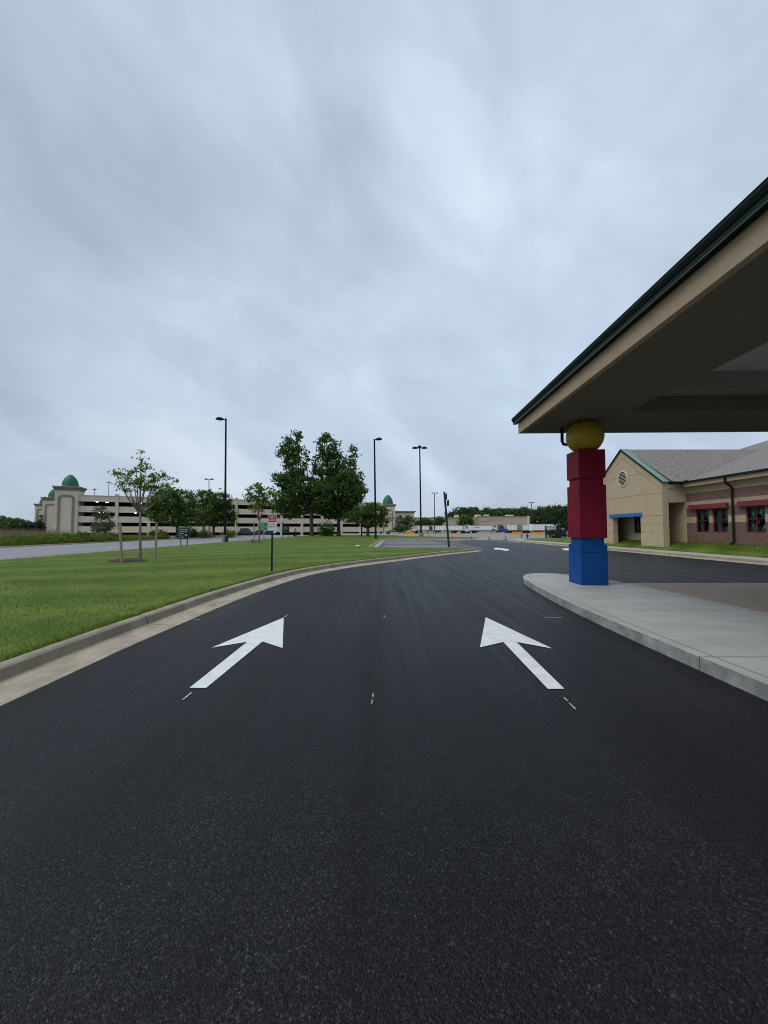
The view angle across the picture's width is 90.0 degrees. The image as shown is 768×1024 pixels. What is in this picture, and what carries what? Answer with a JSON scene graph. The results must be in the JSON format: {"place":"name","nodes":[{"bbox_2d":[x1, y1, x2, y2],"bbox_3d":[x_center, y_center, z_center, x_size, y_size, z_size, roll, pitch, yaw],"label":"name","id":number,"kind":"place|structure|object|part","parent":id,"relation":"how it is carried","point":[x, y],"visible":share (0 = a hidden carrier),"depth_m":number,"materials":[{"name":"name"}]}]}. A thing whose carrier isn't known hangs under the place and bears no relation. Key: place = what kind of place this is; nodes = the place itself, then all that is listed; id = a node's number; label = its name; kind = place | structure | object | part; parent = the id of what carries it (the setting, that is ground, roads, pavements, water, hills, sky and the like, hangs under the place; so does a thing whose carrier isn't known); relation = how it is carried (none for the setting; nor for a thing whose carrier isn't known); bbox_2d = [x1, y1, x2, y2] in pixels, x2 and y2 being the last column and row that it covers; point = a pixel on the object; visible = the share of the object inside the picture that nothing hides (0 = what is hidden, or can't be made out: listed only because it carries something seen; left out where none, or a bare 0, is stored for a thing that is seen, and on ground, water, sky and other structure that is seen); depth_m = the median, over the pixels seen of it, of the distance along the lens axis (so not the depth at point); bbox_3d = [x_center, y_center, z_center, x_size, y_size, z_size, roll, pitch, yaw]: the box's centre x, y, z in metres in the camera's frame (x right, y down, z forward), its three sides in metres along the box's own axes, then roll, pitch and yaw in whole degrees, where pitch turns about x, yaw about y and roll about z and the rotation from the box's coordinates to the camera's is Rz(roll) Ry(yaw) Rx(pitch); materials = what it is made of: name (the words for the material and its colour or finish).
{"place":"outdoors","nodes":[
{"label":"outdoors","id":0,"kind":"place"},
{"bbox_2d":[0,528,80,536],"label":"tall grass","id":1,"kind":"structure","parent":0,"point":[22,532],"depth_m":43.39,"materials":[{"name":"green plant"}]},
{"bbox_2d":[0,534,154,545],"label":"tall grass","id":2,"kind":"structure","parent":0,"point":[3,542],"depth_m":40.12,"materials":[{"name":"green plant"}]},
{"bbox_2d":[0,535,305,559],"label":"side road","id":3,"kind":"structure","parent":0,"point":[23,552],"depth_m":32.83,"materials":[{"name":"grey asphalt"}]},
{"bbox_2d":[260,523,267,529],"bbox_3d":[-17.520,2.819,55.987,1.175,2.501,0.126,0,-3,0],"label":"guide sign","id":4,"kind":"object","parent":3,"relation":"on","point":[261,526],"visible":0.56,"depth_m":55.96,"materials":[{"name":"green metal"}]},
{"bbox_2d":[0,535,480,661],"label":"lawn","id":5,"kind":"structure","parent":0,"point":[320,543],"depth_m":11.15,"materials":[{"name":"green plant"}]},
{"bbox_2d":[119,523,122,561],"bbox_3d":[-9.824,1.380,14.352,0.233,1.953,0.087,0,-3,0],"label":"tree stake","id":6,"kind":"object","parent":5,"relation":"on","point":[120,542],"visible":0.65,"depth_m":14.34,"materials":[{"name":"grey wood"}]},
{"bbox_2d":[108,558,146,561],"bbox_3d":[-9.947,1.847,14.915,1.309,0.110,1.221,2,-3,-35],"label":"mulch ring","id":7,"kind":"object","parent":5,"relation":"on","point":[128,559],"visible":0.93,"depth_m":14.65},
{"bbox_2d":[108,449,178,558],"bbox_3d":[-9.691,-0.193,15.566,2.754,4.773,1.127,0,-3,0],"label":"staked sapling","id":8,"kind":"object","parent":5,"relation":"on","point":[139,499],"visible":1,"depth_m":15.59,"materials":[{"name":"green plant"}]},
{"bbox_2d":[154,524,157,559],"bbox_3d":[-9.297,1.433,15.651,0.107,1.928,0.085,0,-3,0],"label":"tree stake","id":9,"kind":"object","parent":5,"relation":"on","point":[156,538],"visible":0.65,"depth_m":15.63,"materials":[{"name":"grey wood"}]},
{"bbox_2d":[177,527,189,545],"bbox_3d":[-15.900,2.116,30.450,1.046,1.795,0.097,0,-3,0],"label":"directory sign","id":10,"kind":"object","parent":5,"relation":"on","point":[183,532],"visible":0.95,"depth_m":30.43,"materials":[{"name":"green metal"}]},
{"bbox_2d":[215,417,227,541],"bbox_3d":[-17.588,-3.453,41.611,1.506,13.759,0.628,1,-3,-11],"label":"lamp post","id":11,"kind":"object","parent":5,"relation":"on","point":[225,472],"visible":0.96,"depth_m":41.61,"materials":[{"name":"black metal"}]},
{"bbox_2d":[242,482,276,540],"bbox_3d":[-12.086,0.060,37.141,3.608,5.977,2.510,0,-3,0],"label":"staked sapling","id":12,"kind":"object","parent":5,"relation":"on","point":[258,499],"visible":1,"depth_m":36.95,"materials":[{"name":"green plant"}]},
{"bbox_2d":[268,515,276,570],"bbox_3d":[-3.723,1.128,12.778,0.306,2.087,0.044,0,-3,0],"label":"no parking sign","id":13,"kind":"object","parent":5,"relation":"on","point":[272,523],"visible":0.99,"depth_m":12.79,"materials":[{"name":"white metal"}]},
{"bbox_2d":[282,522,288,536],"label":"notice sign","id":14,"kind":"object","parent":5,"relation":"on","point":[285,528],"visible":0.87,"depth_m":69.86,"materials":[{"name":"green metal"}]},
{"bbox_2d":[268,429,338,535],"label":"shade tree","id":15,"kind":"object","parent":5,"relation":"on","point":[294,495],"visible":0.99,"depth_m":66.40,"materials":[{"name":"green plant"}]},
{"bbox_2d":[314,519,334,535],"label":"ball shrub","id":16,"kind":"object","parent":5,"relation":"on","point":[332,525],"visible":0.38,"depth_m":75.71,"materials":[{"name":"green plant"}]},
{"bbox_2d":[317,525,333,535],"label":"ball shrub","id":17,"kind":"object","parent":5,"relation":"on","point":[328,531],"visible":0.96,"depth_m":69.58,"materials":[{"name":"green plant"}]},
{"bbox_2d":[309,432,370,535],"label":"shade tree","id":18,"kind":"object","parent":5,"relation":"on","point":[347,483],"visible":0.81,"depth_m":68.66,"materials":[{"name":"green plant"}]},
{"bbox_2d":[340,502,394,535],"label":"round tree","id":19,"kind":"object","parent":5,"relation":"on","point":[364,515],"visible":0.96,"depth_m":65.46,"materials":[{"name":"green plant"}]},
{"bbox_2d":[374,437,381,537],"bbox_3d":[-0.903,-3.465,55.050,1.351,14.473,0.695,-1,-3,29],"label":"lamp post","id":20,"kind":"object","parent":5,"relation":"on","point":[378,439],"visible":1,"depth_m":55.07,"materials":[{"name":"black metal"}]},
{"bbox_2d":[412,445,426,536],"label":"lamp post","id":21,"kind":"object","parent":5,"relation":"on","point":[420,533],"visible":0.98,"depth_m":65.10,"materials":[{"name":"black metal"}]},
{"bbox_2d":[154,530,567,538],"bbox_3d":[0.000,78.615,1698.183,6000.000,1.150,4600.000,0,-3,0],"label":"ground","id":22,"kind":"structure","parent":0,"point":[172,537],"depth_m":86.25,"materials":[{"name":"green plant"}]},
{"bbox_2d":[0,515,8,532],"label":"tree","id":23,"kind":"object","parent":22,"relation":"on","point":[2,517],"visible":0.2,"depth_m":129.14,"materials":[{"name":"green plant"}]},
{"bbox_2d":[0,532,18,542],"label":"road shrub","id":24,"kind":"object","parent":22,"relation":"on","point":[5,537],"visible":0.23,"depth_m":34.68,"materials":[{"name":"green plant"}]},
{"bbox_2d":[0,517,28,531],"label":"tree","id":25,"kind":"object","parent":22,"relation":"on","point":[11,523],"visible":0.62,"depth_m":124.10,"materials":[{"name":"green plant"}]},
{"bbox_2d":[5,533,30,544],"bbox_3d":[-34.731,2.690,36.136,2.227,1.414,2.195,2,-3,-40],"label":"road shrub","id":26,"kind":"object","parent":22,"relation":"on","point":[15,536],"visible":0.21,"depth_m":36.02,"materials":[{"name":"green plant"}]},
{"bbox_2d":[14,521,36,532],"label":"tree","id":27,"kind":"object","parent":22,"relation":"on","point":[28,525],"visible":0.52,"depth_m":113.33,"materials":[{"name":"green plant"}]},
{"bbox_2d":[17,533,43,542],"bbox_3d":[-34.631,2.764,37.404,2.642,1.380,2.312,0,-3,0],"label":"road shrub","id":28,"kind":"object","parent":22,"relation":"on","point":[33,536],"visible":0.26,"depth_m":37.23,"materials":[{"name":"green plant"}]},
{"bbox_2d":[33,514,48,534],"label":"cone tree","id":29,"kind":"object","parent":22,"relation":"on","point":[40,524],"visible":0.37,"depth_m":91.65,"materials":[{"name":"green plant"}]},
{"bbox_2d":[38,535,54,542],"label":"road shrub","id":30,"kind":"object","parent":22,"relation":"on","point":[46,537],"visible":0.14,"depth_m":38.64,"materials":[{"name":"green plant"}]},
{"bbox_2d":[46,531,66,541],"bbox_3d":[-34.549,2.795,40.229,2.203,1.572,2.228,-2,-4,44],"label":"road shrub","id":31,"kind":"object","parent":22,"relation":"on","point":[56,535],"visible":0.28,"depth_m":39.92,"materials":[{"name":"green plant"}]},
{"bbox_2d":[59,532,80,542],"bbox_3d":[-34.498,2.888,41.824,2.724,1.530,2.338,0,-3,0],"label":"road shrub","id":32,"kind":"object","parent":22,"relation":"on","point":[69,535],"visible":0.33,"depth_m":41.68,"materials":[{"name":"green plant"}]},
{"bbox_2d":[73,531,98,541],"bbox_3d":[-34.441,2.929,43.775,3.078,1.623,2.526,0,-3,0],"label":"road shrub","id":33,"kind":"object","parent":22,"relation":"on","point":[90,537],"visible":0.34,"depth_m":43.59,"materials":[{"name":"green plant"}]},
{"bbox_2d":[84,532,103,540],"bbox_3d":[-34.507,3.085,45.467,2.585,1.463,2.044,0,-3,0],"label":"road shrub","id":34,"kind":"object","parent":22,"relation":"on","point":[97,535],"visible":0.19,"depth_m":45.35,"materials":[{"name":"green plant"}]},
{"bbox_2d":[90,505,118,533],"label":"sparse tree","id":35,"kind":"object","parent":22,"relation":"on","point":[108,528],"visible":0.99,"depth_m":73.55,"materials":[{"name":"green plant"}]},
{"bbox_2d":[97,532,113,541],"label":"road shrub","id":36,"kind":"object","parent":22,"relation":"on","point":[106,535],"visible":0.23,"depth_m":46.72,"materials":[{"name":"green plant"}]},
{"bbox_2d":[107,532,124,539],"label":"road shrub","id":37,"kind":"object","parent":22,"relation":"on","point":[115,534],"visible":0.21,"depth_m":48.41,"materials":[{"name":"green plant"}]},
{"bbox_2d":[0,535,255,547],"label":"verge kerb","id":38,"kind":"structure","parent":22,"relation":"on","point":[91,542],"depth_m":40.50,"materials":[{"name":"concrete"}]},
{"bbox_2d":[147,528,167,538],"bbox_3d":[-37.612,3.683,63.893,3.660,1.887,2.829,0,-3,0],"label":"dark shrub","id":39,"kind":"object","parent":22,"relation":"on","point":[159,532],"visible":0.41,"depth_m":63.58,"materials":[{"name":"green plant"}]},
{"bbox_2d":[158,533,171,538],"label":"round shrub","id":40,"kind":"object","parent":22,"relation":"on","point":[163,536],"visible":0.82,"depth_m":59.58,"materials":[{"name":"green plant"}]},
{"bbox_2d":[143,482,202,538],"bbox_3d":[-34.674,-0.206,62.347,9.559,9.353,6.721,0,-3,0],"label":"clump tree","id":41,"kind":"object","parent":22,"relation":"on","point":[178,509],"visible":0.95,"depth_m":61.54,"materials":[{"name":"green plant"}]},
{"bbox_2d":[190,528,197,537],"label":"dark shrub","id":42,"kind":"object","parent":22,"relation":"on","point":[193,533],"visible":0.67,"depth_m":67.69,"materials":[{"name":"green plant"}]},
{"bbox_2d":[190,488,213,528],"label":"clump tree","id":43,"kind":"object","parent":22,"relation":"on","point":[202,495],"visible":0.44,"depth_m":75.78,"materials":[{"name":"green plant"}]},
{"bbox_2d":[196,528,212,537],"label":"round shrub","id":44,"kind":"object","parent":22,"relation":"on","point":[203,534],"visible":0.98,"depth_m":67.58,"materials":[{"name":"green plant"}]},
{"bbox_2d":[34,475,382,535],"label":"parking garage","id":45,"kind":"structure","parent":22,"relation":"on","point":[68,504],"depth_m":126.62,"materials":[{"name":"concrete"}]},
{"bbox_2d":[199,491,238,536],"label":"clump tree","id":46,"kind":"object","parent":22,"relation":"on","point":[214,517],"visible":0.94,"depth_m":73.21,"materials":[{"name":"green plant"}]},
{"bbox_2d":[219,528,236,537],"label":"round shrub","id":47,"kind":"object","parent":22,"relation":"on","point":[231,534],"visible":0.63,"depth_m":71.69,"materials":[{"name":"green plant"}]},
{"bbox_2d":[238,528,256,535],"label":"parked car","id":48,"kind":"object","parent":22,"relation":"on","point":[242,531],"visible":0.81,"depth_m":98.97,"materials":[{"name":"black metal"}]},
{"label":"window glass","id":49,"kind":"part","parent":48,"relation":"part of","materials":[{"name":"black glass"}]},
{"bbox_2d":[249,530,265,534],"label":"parked car","id":50,"kind":"object","parent":22,"relation":"on","point":[261,532],"visible":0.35,"depth_m":107.32,"materials":[{"name":"grey metal"}]},
{"bbox_2d":[265,530,275,534],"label":"parked car","id":51,"kind":"object","parent":22,"relation":"on","point":[267,532],"visible":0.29,"depth_m":109.21,"materials":[{"name":"black metal"}]},
{"bbox_2d":[383,495,415,531],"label":"mall building","id":52,"kind":"structure","parent":22,"relation":"on","point":[388,502],"depth_m":187.29,"materials":[{"name":"concrete"}]},
{"bbox_2d":[443,492,449,546],"bbox_3d":[5.500,0.727,33.399,0.535,4.977,0.551,-2,-4,43],"label":"leaning post","id":53,"kind":"object","parent":22,"relation":"on","point":[445,505],"visible":0.88,"depth_m":33.35,"materials":[{"name":"metal"}]},
{"bbox_2d":[413,515,529,532],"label":"warehouse","id":54,"kind":"structure","parent":22,"relation":"on","point":[505,520],"depth_m":183.02,"materials":[{"name":"concrete"}]},
{"bbox_2d":[444,503,567,531],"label":"treeline","id":55,"kind":"object","parent":22,"relation":"on","point":[554,515],"visible":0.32,"depth_m":244.66,"materials":[{"name":"green plant"}]},
{"bbox_2d":[508,538,767,564],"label":"school kerb","id":56,"kind":"structure","parent":22,"relation":"on","point":[742,560],"depth_m":21.72,"materials":[{"name":"concrete"}]},
{"bbox_2d":[0,540,767,1023],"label":"asphalt drive","id":57,"kind":"structure","parent":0,"point":[452,822],"depth_m":2.05,"materials":[{"name":"black asphalt"}]},
{"bbox_2d":[190,618,283,687],"bbox_3d":[-1.788,1.782,5.237,0.932,0.001,2.993,0,-3,0],"label":"painted arrow","id":58,"kind":"object","parent":57,"relation":"on","point":[271,633],"visible":1,"depth_m":5.20,"materials":[{"name":"white paint"}]},
{"bbox_2d":[0,538,479,705],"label":"lane kerb","id":59,"kind":"structure","parent":57,"relation":"on","point":[25,674],"depth_m":5.47,"materials":[{"name":"concrete"}]},
{"bbox_2d":[182,615,575,708],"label":"layout tick marks","id":60,"kind":"object","parent":57,"relation":"on","point":[373,694],"visible":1,"depth_m":3.57,"materials":[{"name":"paint"}]},
{"bbox_2d":[480,618,563,688],"bbox_3d":[1.722,1.782,5.242,0.926,0.001,3.040,0,-3,0],"label":"painted arrow","id":61,"kind":"object","parent":57,"relation":"on","point":[494,632],"visible":1,"depth_m":5.20,"materials":[{"name":"white paint"}]},
{"bbox_2d":[0,0,767,528],"label":"sky","id":62,"kind":"structure","parent":0,"point":[359,222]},
{"bbox_2d":[378,540,485,548],"bbox_3d":[3.350,3.502,43.486,9.700,0.001,28.000,0,-3,0],"label":"parking bay","id":63,"kind":"object","parent":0,"point":[442,544],"visible":0.6,"depth_m":39.00,"materials":[{"name":"grey asphalt"}]},
{"bbox_2d":[385,542,438,542],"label":"parking stall lines","id":64,"kind":"object","parent":63,"relation":"on","point":[411,542],"visible":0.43,"depth_m":44.88,"materials":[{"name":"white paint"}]},
{"bbox_2d":[334,532,568,539],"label":"parking lot","id":65,"kind":"structure","parent":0,"point":[509,536],"depth_m":96.54,"materials":[{"name":"grey asphalt"}]},
{"bbox_2d":[393,524,405,533],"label":"tree","id":66,"kind":"object","parent":65,"relation":"on","point":[400,528],"visible":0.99,"depth_m":128.61,"materials":[{"name":"green plant"}]},
{"bbox_2d":[394,514,417,533],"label":"tree","id":67,"kind":"object","parent":65,"relation":"on","point":[407,520],"visible":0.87,"depth_m":139.32,"materials":[{"name":"green plant"}]},
{"bbox_2d":[415,517,431,532],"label":"tree","id":68,"kind":"object","parent":65,"relation":"on","point":[425,521],"visible":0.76,"depth_m":158.91,"materials":[{"name":"green plant"}]},
{"bbox_2d":[417,526,441,532],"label":"semi trailer","id":69,"kind":"object","parent":65,"relation":"on","point":[431,528],"visible":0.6,"depth_m":145.87,"materials":[{"name":"metal"}]},
{"bbox_2d":[432,492,436,533],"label":"lamp post","id":70,"kind":"object","parent":65,"relation":"on","point":[434,512],"visible":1,"depth_m":124.99,"materials":[{"name":"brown metal"}]},
{"bbox_2d":[428,515,445,531],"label":"tree","id":71,"kind":"object","parent":65,"relation":"on","point":[439,521],"visible":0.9,"depth_m":159.45,"materials":[{"name":"green plant"}]},
{"bbox_2d":[442,525,462,532],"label":"semi trailer","id":72,"kind":"object","parent":65,"relation":"on","point":[454,528],"visible":0.79,"depth_m":142.88,"materials":[{"name":"metal"}]},
{"bbox_2d":[456,514,474,527],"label":"tree","id":73,"kind":"object","parent":65,"relation":"on","point":[467,518],"visible":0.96,"depth_m":157.53,"materials":[{"name":"green plant"}]},
{"bbox_2d":[461,526,469,532],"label":"truck tractor","id":74,"kind":"object","parent":65,"relation":"on","point":[465,530],"visible":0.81,"depth_m":143.83,"materials":[{"name":"white metal"}]},
{"bbox_2d":[468,525,496,532],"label":"semi trailer","id":75,"kind":"object","parent":65,"relation":"on","point":[477,528],"visible":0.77,"depth_m":145.87,"materials":[{"name":"metal"}]},
{"bbox_2d":[491,532,504,534],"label":"road barrier","id":76,"kind":"object","parent":65,"relation":"on","point":[497,533],"visible":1,"depth_m":114.15,"materials":[{"name":"concrete"}]},
{"bbox_2d":[496,524,508,532],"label":"truck tractor","id":77,"kind":"object","parent":65,"relation":"on","point":[500,528],"visible":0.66,"depth_m":145.87,"materials":[{"name":"blue metal"}]},
{"bbox_2d":[507,525,516,532],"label":"semi trailer","id":78,"kind":"object","parent":65,"relation":"on","point":[511,528],"visible":0.74,"depth_m":146.88,"materials":[{"name":"metal"}]},
{"bbox_2d":[515,524,522,531],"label":"semi trailer","id":79,"kind":"object","parent":65,"relation":"on","point":[519,527],"visible":0.71,"depth_m":148.88,"materials":[{"name":"metal"}]},
{"bbox_2d":[522,525,529,532],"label":"semi trailer","id":80,"kind":"object","parent":65,"relation":"on","point":[525,528],"visible":0.74,"depth_m":147.88,"materials":[{"name":"metal"}]},
{"bbox_2d":[532,532,543,534],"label":"road barrier","id":81,"kind":"object","parent":65,"relation":"on","point":[537,533],"visible":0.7,"depth_m":101.74,"materials":[{"name":"plastic"}]},
{"bbox_2d":[529,524,553,531],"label":"semi trailer","id":82,"kind":"object","parent":65,"relation":"on","point":[537,527],"visible":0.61,"depth_m":139.90,"materials":[{"name":"metal"}]},
{"bbox_2d":[544,528,567,537],"bbox_3d":[27.287,3.371,60.993,3.950,1.749,3.156,0,-3,0],"label":"dark shrub","id":83,"kind":"object","parent":65,"relation":"on","point":[553,532],"visible":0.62,"depth_m":60.47,"materials":[{"name":"green plant"}]},
{"bbox_2d":[513,538,767,559],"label":"school footway","id":84,"kind":"structure","parent":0,"point":[743,557],"depth_m":23.11,"materials":[{"name":"concrete"}]},
{"bbox_2d":[523,573,767,700],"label":"island pavement","id":85,"kind":"structure","parent":0,"point":[735,635],"depth_m":5.77,"materials":[{"name":"concrete"}]},
{"bbox_2d":[566,420,608,584],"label":"canopy column","id":86,"kind":"structure","parent":85,"relation":"on","point":[587,514],"depth_m":9.71,"materials":[{"name":"red paint"}]},
{"bbox_2d":[511,177,767,445],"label":"entrance canopy","id":87,"kind":"object","parent":86,"relation":"on","point":[680,345],"visible":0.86,"depth_m":6.46,"materials":[{"name":"paint"}]},
{"bbox_2d":[530,573,765,676],"bbox_3d":[4.925,1.490,2.058,2.644,0.001,20.246,0,-3,0],"label":"island edge joint","id":88,"kind":"object","parent":85,"relation":"on","point":[657,634],"visible":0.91,"depth_m":5.67,"materials":[{"name":"grey concrete"}]},
{"bbox_2d":[524,538,767,557],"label":"school lawn","id":89,"kind":"structure","parent":0,"point":[687,549],"depth_m":24.26,"materials":[{"name":"green plant"}]},
{"bbox_2d":[545,526,566,537],"bbox_3d":[28.692,3.101,57.919,8.736,2.112,0.120,0,-3,0],"label":"metal fence","id":90,"kind":"object","parent":89,"relation":"on","point":[560,534],"visible":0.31,"depth_m":57.88,"materials":[{"name":"grey metal"}]},
{"bbox_2d":[603,440,767,546],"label":"school building","id":91,"kind":"structure","parent":89,"relation":"on","point":[659,497],"depth_m":27.10,"materials":[{"name":"brick"}]},
{"bbox_2d":[634,516,640,532],"bbox_3d":[21.120,0.977,31.713,0.120,1.500,1.150,0,-3,0],"label":"window","id":92,"kind":"structure","parent":91,"relation":"in","point":[638,523],"depth_m":32.03,"materials":[{"name":"black glass"}]},
{"bbox_2d":[697,509,709,531],"bbox_3d":[21.211,0.582,25.385,0.187,1.500,1.050,0,-3,0],"label":"window","id":93,"kind":"structure","parent":91,"relation":"in","point":[705,512],"depth_m":25.60,"materials":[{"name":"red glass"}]},
{"bbox_2d":[713,508,727,531],"bbox_3d":[21.211,0.522,24.051,0.187,1.500,1.100,0,-3,0],"label":"window","id":94,"kind":"structure","parent":91,"relation":"in","point":[719,512],"depth_m":24.28,"materials":[{"name":"red glass"}]},
{"bbox_2d":[747,506,765,532],"bbox_3d":[21.211,0.419,21.768,0.187,1.500,1.130,0,-3,0],"label":"window","id":95,"kind":"structure","parent":91,"relation":"in","point":[756,509],"depth_m":22.00,"materials":[{"name":"red glass"}]},
{"bbox_2d":[629,583,767,612],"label":"paver drive","id":96,"kind":"structure","parent":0,"point":[752,596],"depth_m":9.54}
]}

